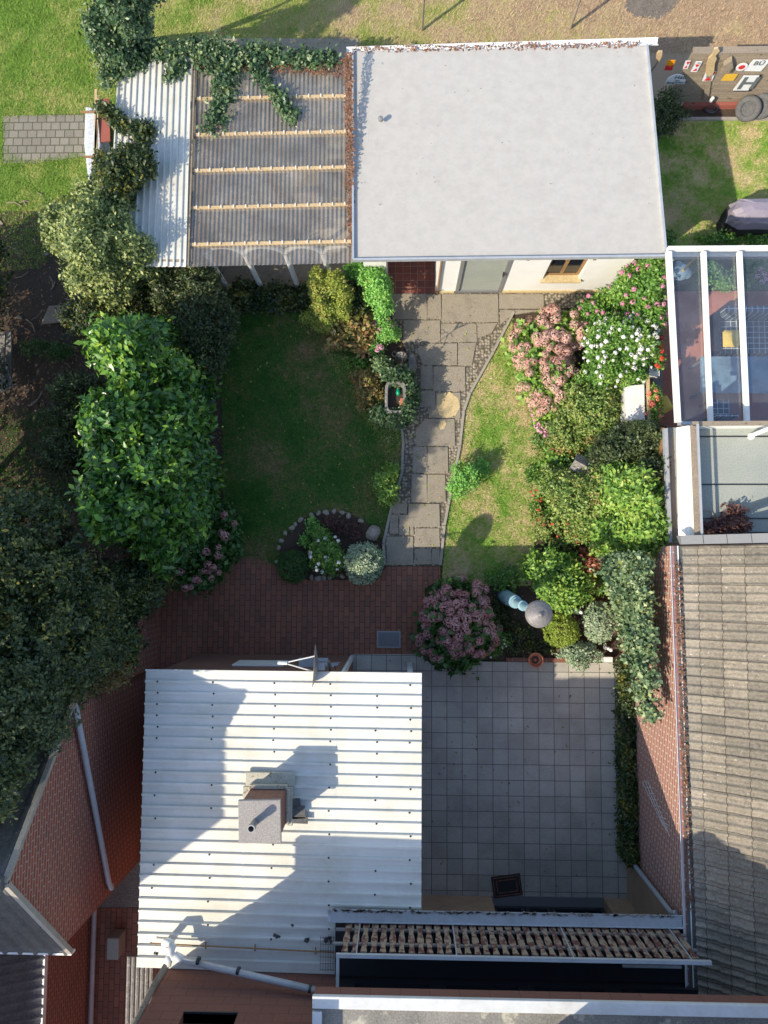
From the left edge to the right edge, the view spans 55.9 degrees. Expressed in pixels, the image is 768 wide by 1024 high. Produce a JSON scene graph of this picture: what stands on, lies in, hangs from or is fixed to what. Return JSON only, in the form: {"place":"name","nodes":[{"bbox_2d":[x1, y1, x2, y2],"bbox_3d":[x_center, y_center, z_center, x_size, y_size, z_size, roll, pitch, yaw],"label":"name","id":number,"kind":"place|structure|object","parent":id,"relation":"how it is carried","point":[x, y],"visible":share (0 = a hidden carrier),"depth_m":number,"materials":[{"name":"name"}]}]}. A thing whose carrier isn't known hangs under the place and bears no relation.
{"place":"outdoors","nodes":[
{"label":"outdoors","id":0,"kind":"place"},
{"bbox_2d":[0,408,81,511],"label":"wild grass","id":1,"kind":"structure","parent":0,"point":[14,460],"depth_m":14.88,"materials":[{"name":"green plant"}]},
{"bbox_2d":[3,114,84,162],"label":"paving","id":2,"kind":"structure","parent":0,"point":[33,137],"depth_m":15.38,"materials":[{"name":"grey concrete"}]},
{"bbox_2d":[0,915,91,1023],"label":"house","id":3,"kind":"structure","parent":0,"point":[44,989],"depth_m":12.43,"materials":[{"name":"red brick"}]},
{"bbox_2d":[0,198,223,636],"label":"soil","id":4,"kind":"structure","parent":0,"point":[28,281],"depth_m":15.02,"materials":[{"name":"brown soil"}]},
{"bbox_2d":[0,304,72,392],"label":"stone slabs","id":5,"kind":"object","parent":4,"relation":"on","point":[49,318],"visible":0.75,"depth_m":14.91,"materials":[{"name":"stone"}]},
{"bbox_2d":[16,337,75,364],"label":"evergreen shrub","id":6,"kind":"object","parent":4,"relation":"on","point":[53,353],"visible":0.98,"depth_m":14.71,"materials":[{"name":"green plant"}]},
{"bbox_2d":[25,366,108,484],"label":"evergreen shrub","id":7,"kind":"object","parent":4,"relation":"on","point":[64,389],"visible":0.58,"depth_m":13.17,"materials":[{"name":"green plant"}]},
{"bbox_2d":[0,482,150,714],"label":"tall tree","id":8,"kind":"object","parent":4,"relation":"on","point":[32,564],"visible":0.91,"depth_m":10.36,"materials":[{"name":"green plant"}]},
{"bbox_2d":[35,167,169,313],"bbox_3d":[-5.051,-4.790,13.357,2.079,3.568,2.223,-30,86,-1],"label":"variegated shrub","id":9,"kind":"object","parent":4,"relation":"on","point":[86,228],"visible":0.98,"depth_m":12.38,"materials":[{"name":"green plant"}]},
{"bbox_2d":[53,279,167,368],"bbox_3d":[-5.066,-3.647,13.951,2.148,2.166,1.595,-24,86,0],"label":"evergreen shrub","id":10,"kind":"object","parent":4,"relation":"on","point":[77,317],"visible":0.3,"depth_m":13.45,"materials":[{"name":"green plant"}]},
{"bbox_2d":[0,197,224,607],"bbox_3d":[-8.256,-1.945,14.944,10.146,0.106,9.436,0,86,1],"label":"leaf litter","id":11,"kind":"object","parent":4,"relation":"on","point":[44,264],"visible":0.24,"depth_m":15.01,"materials":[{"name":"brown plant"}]},
{"bbox_2d":[49,554,177,671],"bbox_3d":[-4.856,1.718,12.977,2.282,3.319,2.214,0,86,1],"label":"dark shrub","id":12,"kind":"object","parent":4,"relation":"on","point":[138,594],"visible":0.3,"depth_m":12.20,"materials":[{"name":"green plant"}]},
{"bbox_2d":[112,555,159,679],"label":"garden wall","id":13,"kind":"structure","parent":4,"relation":"on","point":[149,657],"depth_m":14.00,"materials":[{"name":"red brick"}]},
{"bbox_2d":[63,308,230,583],"bbox_3d":[-4.279,-1.332,12.721,2.894,4.287,5.171,0,86,1],"label":"cherry laurel","id":14,"kind":"object","parent":4,"relation":"on","point":[146,491],"visible":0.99,"depth_m":11.52,"materials":[{"name":"green plant"}]},
{"bbox_2d":[134,258,241,380],"bbox_3d":[-3.763,-3.685,13.880,2.122,2.246,2.288,0,86,1],"label":"grey green shrub","id":15,"kind":"object","parent":4,"relation":"on","point":[211,296],"visible":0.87,"depth_m":13.45,"materials":[{"name":"green plant"}]},
{"bbox_2d":[167,496,244,598],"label":"hydrangea","id":16,"kind":"object","parent":4,"relation":"on","point":[213,560],"visible":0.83,"depth_m":13.74,"materials":[{"name":"pink plant"}]},
{"bbox_2d":[93,908,168,1023],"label":"passage paving","id":17,"kind":"structure","parent":0,"point":[110,993],"depth_m":14.11,"materials":[{"name":"brick"}]},
{"bbox_2d":[153,556,439,670],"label":"brick terrace","id":18,"kind":"structure","parent":0,"point":[249,607],"depth_m":14.49,"materials":[{"name":"red brick"}]},
{"bbox_2d":[220,310,536,566],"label":"lawn","id":19,"kind":"structure","parent":0,"point":[263,417],"depth_m":14.76,"materials":[{"name":"green plant"}]},
{"bbox_2d":[280,511,383,579],"bbox_3d":[-1.055,0.674,14.600,2.111,0.060,1.374,0,86,1],"label":"round bed","id":20,"kind":"object","parent":19,"relation":"on","point":[292,538],"visible":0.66,"depth_m":14.58,"materials":[{"name":"soil"}]},
{"bbox_2d":[277,549,309,583],"bbox_3d":[-1.799,1.079,14.249,0.667,0.506,0.706,0,86,1],"label":"box ball","id":21,"kind":"object","parent":20,"relation":"on","point":[305,566],"visible":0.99,"depth_m":14.16,"materials":[{"name":"green plant"}]},
{"bbox_2d":[306,523,346,578],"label":"rose bush","id":22,"kind":"object","parent":20,"relation":"on","point":[327,551],"visible":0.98,"depth_m":14.08,"materials":[{"name":"green plant"}]},
{"bbox_2d":[343,540,385,585],"bbox_3d":[-0.392,0.992,14.097,0.864,0.713,0.896,0,86,1],"label":"variegated ball","id":23,"kind":"object","parent":20,"relation":"on","point":[351,558],"visible":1,"depth_m":13.97,"materials":[{"name":"green plant"}]},
{"bbox_2d":[368,458,400,507],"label":"young shrub","id":24,"kind":"object","parent":19,"relation":"on","point":[387,490],"visible":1,"depth_m":14.09,"materials":[{"name":"green plant"}]},
{"bbox_2d":[0,0,767,270],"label":"field","id":25,"kind":"structure","parent":0,"point":[660,75],"depth_m":15.38,"materials":[{"name":"green plant"}]},
{"bbox_2d":[80,89,110,180],"bbox_3d":[-5.868,-7.688,14.984,0.594,0.658,1.846,0,86,1],"label":"covered pile","id":26,"kind":"object","parent":25,"relation":"on","point":[97,134],"visible":0.45,"depth_m":14.77,"materials":[{"name":"white plastic"}]},
{"bbox_2d":[77,0,167,76],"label":"ivy tree","id":27,"kind":"object","parent":25,"relation":"on","point":[111,29],"visible":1,"depth_m":12.44,"materials":[{"name":"green plant"}]},
{"bbox_2d":[32,108,767,671],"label":"ground","id":28,"kind":"structure","parent":0,"point":[688,286],"depth_m":14.83,"materials":[{"name":"brown soil"}]},
{"bbox_2d":[0,642,88,824],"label":"tall tree","id":29,"kind":"object","parent":28,"relation":"on","point":[14,743],"visible":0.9,"depth_m":9.58,"materials":[{"name":"green plant"}]},
{"bbox_2d":[0,672,145,955],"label":"gable house","id":30,"kind":"structure","parent":28,"relation":"on","point":[55,891],"depth_m":11.24,"materials":[{"name":"red brick"}]},
{"bbox_2d":[73,697,113,1023],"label":"drain pipe","id":31,"kind":"object","parent":30,"relation":"attached to","point":[90,785],"visible":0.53,"depth_m":12.11,"materials":[{"name":"grey plastic"}]},
{"bbox_2d":[98,861,139,907],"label":"gravel","id":32,"kind":"structure","parent":28,"relation":"on","point":[124,893],"depth_m":14.21,"materials":[{"name":"grey gravel"}]},
{"bbox_2d":[86,137,159,207],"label":"ivy bush","id":33,"kind":"object","parent":28,"relation":"on","point":[115,169],"visible":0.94,"depth_m":12.43,"materials":[{"name":"green plant"}]},
{"bbox_2d":[113,53,223,311],"bbox_3d":[-4.162,-6.251,13.981,1.506,2.430,4.352,0,86,1],"label":"lean to","id":34,"kind":"object","parent":28,"relation":"on","point":[161,203],"visible":0.49,"depth_m":13.16,"materials":[{"name":"white metal"}]},
{"bbox_2d":[89,38,153,93],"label":"climbing ivy","id":35,"kind":"object","parent":34,"relation":"attached to","point":[104,73],"visible":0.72,"depth_m":13.23,"materials":[{"name":"green plant"}]},
{"bbox_2d":[90,95,160,145],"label":"climbing ivy","id":36,"kind":"object","parent":34,"relation":"attached to","point":[145,130],"visible":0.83,"depth_m":13.02,"materials":[{"name":"green plant"}]},
{"bbox_2d":[187,38,357,294],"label":"shelter floor","id":37,"kind":"structure","parent":28,"relation":"on","point":[281,225],"depth_m":15.19,"materials":[{"name":"grey concrete"}]},
{"bbox_2d":[186,59,351,291],"bbox_3d":[-1.970,-6.272,13.938,3.159,2.410,4.143,0,86,1],"label":"shelter","id":38,"kind":"object","parent":37,"relation":"on","point":[209,247],"visible":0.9,"depth_m":12.98,"materials":[{"name":"white paint"}]},
{"bbox_2d":[196,42,241,140],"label":"climbing ivy","id":39,"kind":"object","parent":38,"relation":"attached to","point":[223,80],"visible":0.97,"depth_m":13.08,"materials":[{"name":"green plant"}]},
{"bbox_2d":[190,36,265,87],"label":"climbing ivy","id":40,"kind":"object","parent":38,"relation":"attached to","point":[237,61],"visible":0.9,"depth_m":13.20,"materials":[{"name":"green plant"}]},
{"bbox_2d":[140,29,340,78],"bbox_3d":[-2.640,-8.444,13.274,3.760,0.405,0.783,4,86,2],"label":"climbing ivy","id":41,"kind":"object","parent":38,"relation":"attached to","point":[312,59],"visible":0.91,"depth_m":13.20,"materials":[{"name":"green plant"}]},
{"bbox_2d":[244,41,302,126],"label":"climbing ivy","id":42,"kind":"object","parent":38,"relation":"attached to","point":[279,97],"visible":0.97,"depth_m":13.08,"materials":[{"name":"green plant"}]},
{"bbox_2d":[244,165,319,219],"bbox_3d":[-2.037,-6.494,14.789,1.500,0.730,0.800,0,86,1],"label":"garden table","id":43,"kind":"object","parent":37,"relation":"on","point":[283,188],"visible":0.7,"depth_m":14.42,"materials":[{"name":"grey wood"}]},
{"bbox_2d":[137,654,421,973],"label":"outbuilding","id":44,"kind":"structure","parent":28,"relation":"on","point":[342,741],"depth_m":11.58,"materials":[{"name":"white metal"}]},
{"bbox_2d":[125,954,153,1023],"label":"corrugated awning","id":45,"kind":"object","parent":44,"relation":"attached to","point":[137,987],"visible":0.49,"depth_m":11.75,"materials":[{"name":"metal"}]},
{"bbox_2d":[238,772,294,842],"bbox_3d":[-1.849,4.544,11.084,0.834,1.130,0.831,0,86,1],"label":"chimney","id":46,"kind":"object","parent":44,"relation":"on","point":[265,809],"visible":1,"depth_m":10.81,"materials":[{"name":"grey concrete"}]},
{"bbox_2d":[235,262,407,439],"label":"bed soil","id":47,"kind":"structure","parent":28,"relation":"on","point":[391,347],"depth_m":14.86,"materials":[{"name":"brown soil"}]},
{"bbox_2d":[219,275,312,318],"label":"ivy hedge","id":48,"kind":"object","parent":47,"relation":"on","point":[272,297],"visible":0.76,"depth_m":14.55,"materials":[{"name":"green plant"}]},
{"bbox_2d":[298,264,354,335],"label":"golden shrub","id":49,"kind":"object","parent":47,"relation":"on","point":[334,305],"visible":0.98,"depth_m":13.77,"materials":[{"name":"yellow plant"}]},
{"bbox_2d":[321,310,378,360],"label":"autumn plant","id":50,"kind":"object","parent":47,"relation":"on","point":[357,332],"visible":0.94,"depth_m":14.35,"materials":[{"name":"brown plant"}]},
{"bbox_2d":[346,364,384,411],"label":"faded plant","id":51,"kind":"object","parent":47,"relation":"on","point":[363,381],"visible":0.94,"depth_m":14.43,"materials":[{"name":"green plant"}]},
{"bbox_2d":[342,261,396,323],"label":"bright shrub","id":52,"kind":"object","parent":47,"relation":"on","point":[377,284],"visible":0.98,"depth_m":13.68,"materials":[{"name":"green plant"}]},
{"bbox_2d":[365,316,401,357],"bbox_3d":[-0.080,-3.557,14.500,0.873,0.596,0.678,-37,86,-1],"label":"sedum","id":53,"kind":"object","parent":47,"relation":"on","point":[388,326],"visible":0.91,"depth_m":14.40,"materials":[{"name":"green plant"}]},
{"bbox_2d":[385,381,405,418],"bbox_3d":[0.233,-2.208,14.436,0.420,0.720,0.640,0,86,1],"label":"stone trough","id":54,"kind":"object","parent":47,"relation":"on","point":[392,398],"visible":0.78,"depth_m":14.24,"materials":[{"name":"stone"}]},
{"bbox_2d":[368,354,423,430],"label":"trough ivy","id":55,"kind":"object","parent":54,"relation":"attached to","point":[379,414],"visible":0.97,"depth_m":14.11,"materials":[{"name":"green plant"}]},
{"bbox_2d":[138,864,767,1023],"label":"house","id":56,"kind":"structure","parent":28,"relation":"on","point":[189,996],"depth_m":10.26,"materials":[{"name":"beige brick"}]},
{"bbox_2d":[132,937,315,1023],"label":"drain pipes","id":57,"kind":"object","parent":56,"relation":"attached to","point":[172,955],"visible":1,"depth_m":10.94,"materials":[{"name":"white paint"}]},
{"bbox_2d":[328,908,711,986],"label":"balcony","id":58,"kind":"structure","parent":56,"relation":"attached to","point":[571,946],"depth_m":11.15,"materials":[{"name":"metal"}]},
{"bbox_2d":[494,906,606,913],"bbox_3d":[3.127,7.567,12.843,2.121,2.220,0.080,0,86,1],"label":"patio door","id":59,"kind":"structure","parent":56,"relation":"in","point":[540,909],"depth_m":13.84,"materials":[{"name":"black glass"}]},
{"bbox_2d":[346,37,666,293],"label":"garden house","id":60,"kind":"structure","parent":28,"relation":"on","point":[487,211],"depth_m":12.89,"materials":[{"name":"concrete"}]},
{"bbox_2d":[342,51,355,259],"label":"roof litter","id":61,"kind":"object","parent":60,"relation":"on","point":[348,112],"visible":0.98,"depth_m":12.81,"materials":[{"name":"brown plant"}]},
{"bbox_2d":[455,260,512,292],"bbox_3d":[1.905,-4.592,13.861,0.938,2.030,0.150,0,86,1],"label":"door","id":62,"kind":"structure","parent":60,"relation":"in","point":[473,276],"depth_m":14.11,"materials":[{"name":"grey metal"}]},
{"bbox_2d":[352,40,639,53],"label":"gutter litter","id":63,"kind":"object","parent":60,"relation":"on","point":[534,45],"visible":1,"depth_m":13.23,"materials":[{"name":"brown plant"}]},
{"bbox_2d":[608,656,640,868],"bbox_3d":[4.581,4.711,13.702,0.514,0.970,3.959,0,86,1],"label":"ivy strip","id":64,"kind":"object","parent":28,"relation":"on","point":[626,783],"visible":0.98,"depth_m":13.50,"materials":[{"name":"green plant"}]},
{"bbox_2d":[622,533,767,995],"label":"tiled house","id":65,"kind":"structure","parent":28,"relation":"on","point":[724,599],"depth_m":11.03,"materials":[{"name":"tile"}]},
{"bbox_2d":[673,561,693,911],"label":"gutter leaves","id":66,"kind":"object","parent":65,"relation":"on","point":[682,672],"visible":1,"depth_m":11.29,"materials":[{"name":"brown plant"}]},
{"bbox_2d":[668,46,767,109],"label":"wooden deck","id":67,"kind":"object","parent":28,"relation":"on","point":[698,91],"visible":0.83,"depth_m":14.29,"materials":[{"name":"brown wood"}]},
{"bbox_2d":[691,259,767,295],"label":"flowering plant","id":68,"kind":"object","parent":28,"relation":"on","point":[757,269],"visible":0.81,"depth_m":14.34,"materials":[{"name":"green plant"}]},
{"bbox_2d":[353,654,626,908],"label":"tile patio","id":69,"kind":"structure","parent":0,"point":[465,843],"depth_m":14.15,"materials":[{"name":"grey tile"}]},
{"bbox_2d":[385,292,594,565],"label":"path","id":70,"kind":"structure","parent":0,"point":[487,344],"depth_m":14.74,"materials":[{"name":"grey stone"}]},
{"bbox_2d":[388,261,434,292],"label":"porch floor","id":71,"kind":"structure","parent":70,"relation":"on","point":[415,277],"depth_m":14.93,"materials":[{"name":"red tile"}]},
{"bbox_2d":[382,311,514,564],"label":"path kerb","id":72,"kind":"structure","parent":70,"relation":"on","point":[460,437],"depth_m":14.63,"materials":[{"name":"concrete"}]},
{"bbox_2d":[386,293,543,564],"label":"path slabs","id":73,"kind":"structure","parent":70,"relation":"on","point":[478,307],"depth_m":14.76,"materials":[{"name":"stone"}]},
{"bbox_2d":[440,318,547,587],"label":"lawn","id":74,"kind":"structure","parent":0,"point":[496,475],"depth_m":14.59,"materials":[{"name":"green plant"}]},
{"bbox_2d":[445,455,492,501],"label":"young shrub","id":75,"kind":"object","parent":74,"relation":"on","point":[459,484],"visible":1,"depth_m":14.11,"materials":[{"name":"green plant"}]},
{"bbox_2d":[426,304,645,659],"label":"border soil","id":76,"kind":"structure","parent":0,"point":[528,594],"depth_m":14.40,"materials":[{"name":"brown soil"}]},
{"bbox_2d":[408,569,505,679],"bbox_3d":[1.454,2.160,13.738,1.844,1.432,1.990,32,87,3],"label":"hydrangea","id":77,"kind":"object","parent":76,"relation":"on","point":[447,638],"visible":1,"depth_m":13.44,"materials":[{"name":"pink plant"}]},
{"bbox_2d":[491,595,559,656],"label":"ground cover","id":78,"kind":"object","parent":76,"relation":"on","point":[527,644],"visible":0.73,"depth_m":14.26,"materials":[{"name":"green plant"}]},
{"bbox_2d":[498,589,552,627],"bbox_3d":[2.444,1.665,12.765,0.434,3.396,0.494,0,86,1],"label":"lamp post","id":79,"kind":"object","parent":76,"relation":"on","point":[538,613],"visible":0.98,"depth_m":11.21,"materials":[{"name":"grey metal"}]},
{"bbox_2d":[500,303,587,426],"bbox_3d":[3.147,-2.879,14.157,1.728,1.249,2.442,0,86,1],"label":"hydrangea","id":80,"kind":"object","parent":76,"relation":"on","point":[545,372],"visible":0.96,"depth_m":13.90,"materials":[{"name":"pink plant"}]},
{"bbox_2d":[484,559,609,605],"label":"weedy plant","id":81,"kind":"object","parent":76,"relation":"on","point":[510,570],"visible":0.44,"depth_m":14.25,"materials":[{"name":"green plant"}]},
{"bbox_2d":[514,543,596,617],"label":"azalea","id":82,"kind":"object","parent":76,"relation":"on","point":[550,574],"visible":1,"depth_m":13.58,"materials":[{"name":"green plant"}]},
{"bbox_2d":[540,612,580,647],"bbox_3d":[3.440,2.279,13.950,0.771,0.578,0.721,0,86,1],"label":"box ball","id":83,"kind":"object","parent":76,"relation":"on","point":[574,628],"visible":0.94,"depth_m":13.83,"materials":[{"name":"green plant"}]},
{"bbox_2d":[526,498,597,562],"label":"weedy plant","id":84,"kind":"object","parent":76,"relation":"on","point":[542,530],"visible":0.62,"depth_m":14.28,"materials":[{"name":"green plant"}]},
{"bbox_2d":[530,460,618,548],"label":"currant bush","id":85,"kind":"object","parent":76,"relation":"on","point":[565,486],"visible":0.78,"depth_m":13.37,"materials":[{"name":"green plant"}]},
{"bbox_2d":[554,640,603,672],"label":"shrub","id":86,"kind":"object","parent":76,"relation":"on","point":[582,655],"visible":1,"depth_m":13.96,"materials":[{"name":"green plant"}]},
{"bbox_2d":[543,381,622,456],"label":"mixed shrub","id":87,"kind":"object","parent":76,"relation":"on","point":[603,410],"visible":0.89,"depth_m":13.73,"materials":[{"name":"green plant"}]},
{"bbox_2d":[581,601,615,644],"bbox_3d":[4.165,2.140,13.914,0.685,0.672,0.883,0,86,1],"label":"silver ball","id":88,"kind":"object","parent":76,"relation":"on","point":[600,631],"visible":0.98,"depth_m":13.80,"materials":[{"name":"green plant"}]},
{"bbox_2d":[572,310,662,396],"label":"rose bush","id":89,"kind":"object","parent":76,"relation":"on","point":[614,367],"visible":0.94,"depth_m":13.24,"materials":[{"name":"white plant"}]},
{"bbox_2d":[562,258,674,342],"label":"rose bush","id":90,"kind":"object","parent":76,"relation":"on","point":[617,296],"visible":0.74,"depth_m":13.12,"materials":[{"name":"green plant"}]},
{"bbox_2d":[583,418,671,486],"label":"olive shrub","id":91,"kind":"object","parent":76,"relation":"on","point":[644,436],"visible":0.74,"depth_m":12.69,"materials":[{"name":"green plant"}]},
{"bbox_2d":[589,548,666,728],"bbox_3d":[4.089,2.116,12.855,1.034,3.060,2.938,0,86,1],"label":"wall ivy","id":92,"kind":"object","parent":76,"relation":"on","point":[632,597],"depth_m":11.71,"materials":[{"name":"green plant"}]},
{"bbox_2d":[585,459,676,559],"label":"lime shrub","id":93,"kind":"object","parent":76,"relation":"on","point":[633,497],"visible":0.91,"depth_m":12.38,"materials":[{"name":"green plant"}]},
{"bbox_2d":[612,377,650,430],"bbox_3d":[4.770,-1.983,14.074,0.444,1.165,0.995,0,86,1],"label":"white screen","id":94,"kind":"object","parent":76,"relation":"on","point":[632,399],"visible":0.49,"depth_m":13.57,"materials":[{"name":"fabric"}]},
{"bbox_2d":[624,0,679,18],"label":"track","id":95,"kind":"structure","parent":0,"point":[653,9],"depth_m":15.26,"materials":[{"name":"grey concrete"}]},
{"bbox_2d":[650,291,767,546],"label":"neighbour terrace","id":96,"kind":"structure","parent":0,"point":[689,325],"depth_m":14.67,"materials":[{"name":"ceramic"}]},
{"bbox_2d":[633,421,767,545],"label":"flat roofed wing","id":97,"kind":"structure","parent":96,"relation":"on","point":[715,465],"depth_m":11.81,"materials":[{"name":"white paint"}]},
{"bbox_2d":[703,500,753,534],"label":"dry bush","id":98,"kind":"object","parent":97,"relation":"on","point":[739,519],"visible":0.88,"depth_m":11.59,"materials":[{"name":"red plant"}]},
{"bbox_2d":[643,245,767,425],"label":"glass roof","id":99,"kind":"structure","parent":96,"relation":"on","point":[738,253],"depth_m":12.11,"materials":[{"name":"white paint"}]},
{"bbox_2d":[688,356,767,398],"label":"glass table","id":100,"kind":"object","parent":96,"relation":"on","point":[760,371],"visible":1,"depth_m":13.93,"materials":[{"name":"clear glass"}]},
{"bbox_2d":[709,306,767,355],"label":"garden sofa","id":101,"kind":"object","parent":96,"relation":"on","point":[727,317],"visible":0.73,"depth_m":14.28,"materials":[{"name":"fabric"}]},
{"bbox_2d":[655,113,767,245],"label":"side lawn","id":102,"kind":"structure","parent":0,"point":[688,241],"depth_m":14.97,"materials":[{"name":"green plant"}]},
{"bbox_2d":[653,86,693,139],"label":"corner shrub","id":103,"kind":"object","parent":102,"relation":"on","point":[667,109],"visible":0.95,"depth_m":14.38,"materials":[{"name":"green plant"}]},
{"bbox_2d":[666,226,767,246],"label":"border plant","id":104,"kind":"object","parent":102,"relation":"on","point":[710,240],"visible":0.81,"depth_m":14.57,"materials":[{"name":"green plant"}]},
{"bbox_2d":[716,198,767,239],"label":"covered barbecue","id":105,"kind":"object","parent":102,"relation":"on","point":[740,217],"visible":0.9,"depth_m":14.13,"materials":[{"name":"grey fabric"}]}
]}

